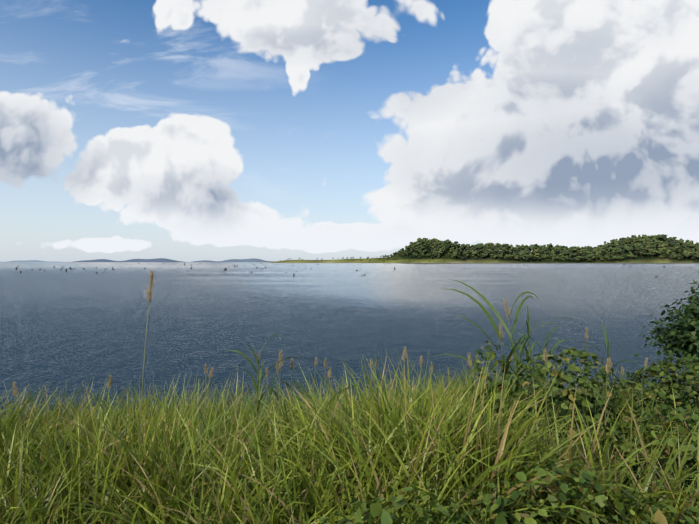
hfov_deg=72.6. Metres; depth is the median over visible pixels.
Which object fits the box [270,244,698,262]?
shore hill
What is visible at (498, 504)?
broadleaf vine cover
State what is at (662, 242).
forest trees
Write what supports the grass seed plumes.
attached to the grass flower stems
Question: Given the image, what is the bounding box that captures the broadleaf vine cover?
[318,340,698,523]
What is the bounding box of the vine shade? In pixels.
[461,386,698,523]
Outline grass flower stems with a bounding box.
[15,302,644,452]
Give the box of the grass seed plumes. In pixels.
[12,270,647,397]
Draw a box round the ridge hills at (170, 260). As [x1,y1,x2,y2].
[8,258,275,261]
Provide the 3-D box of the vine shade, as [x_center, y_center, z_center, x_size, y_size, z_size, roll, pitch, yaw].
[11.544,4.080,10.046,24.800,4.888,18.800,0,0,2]
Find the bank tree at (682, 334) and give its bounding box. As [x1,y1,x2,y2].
[634,272,698,367]
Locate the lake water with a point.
(58, 326)
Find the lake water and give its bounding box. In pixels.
[0,262,698,419]
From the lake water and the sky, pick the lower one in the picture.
the lake water
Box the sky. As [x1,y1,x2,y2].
[0,0,698,261]
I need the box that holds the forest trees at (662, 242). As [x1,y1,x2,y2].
[278,234,698,262]
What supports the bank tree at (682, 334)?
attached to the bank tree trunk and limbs

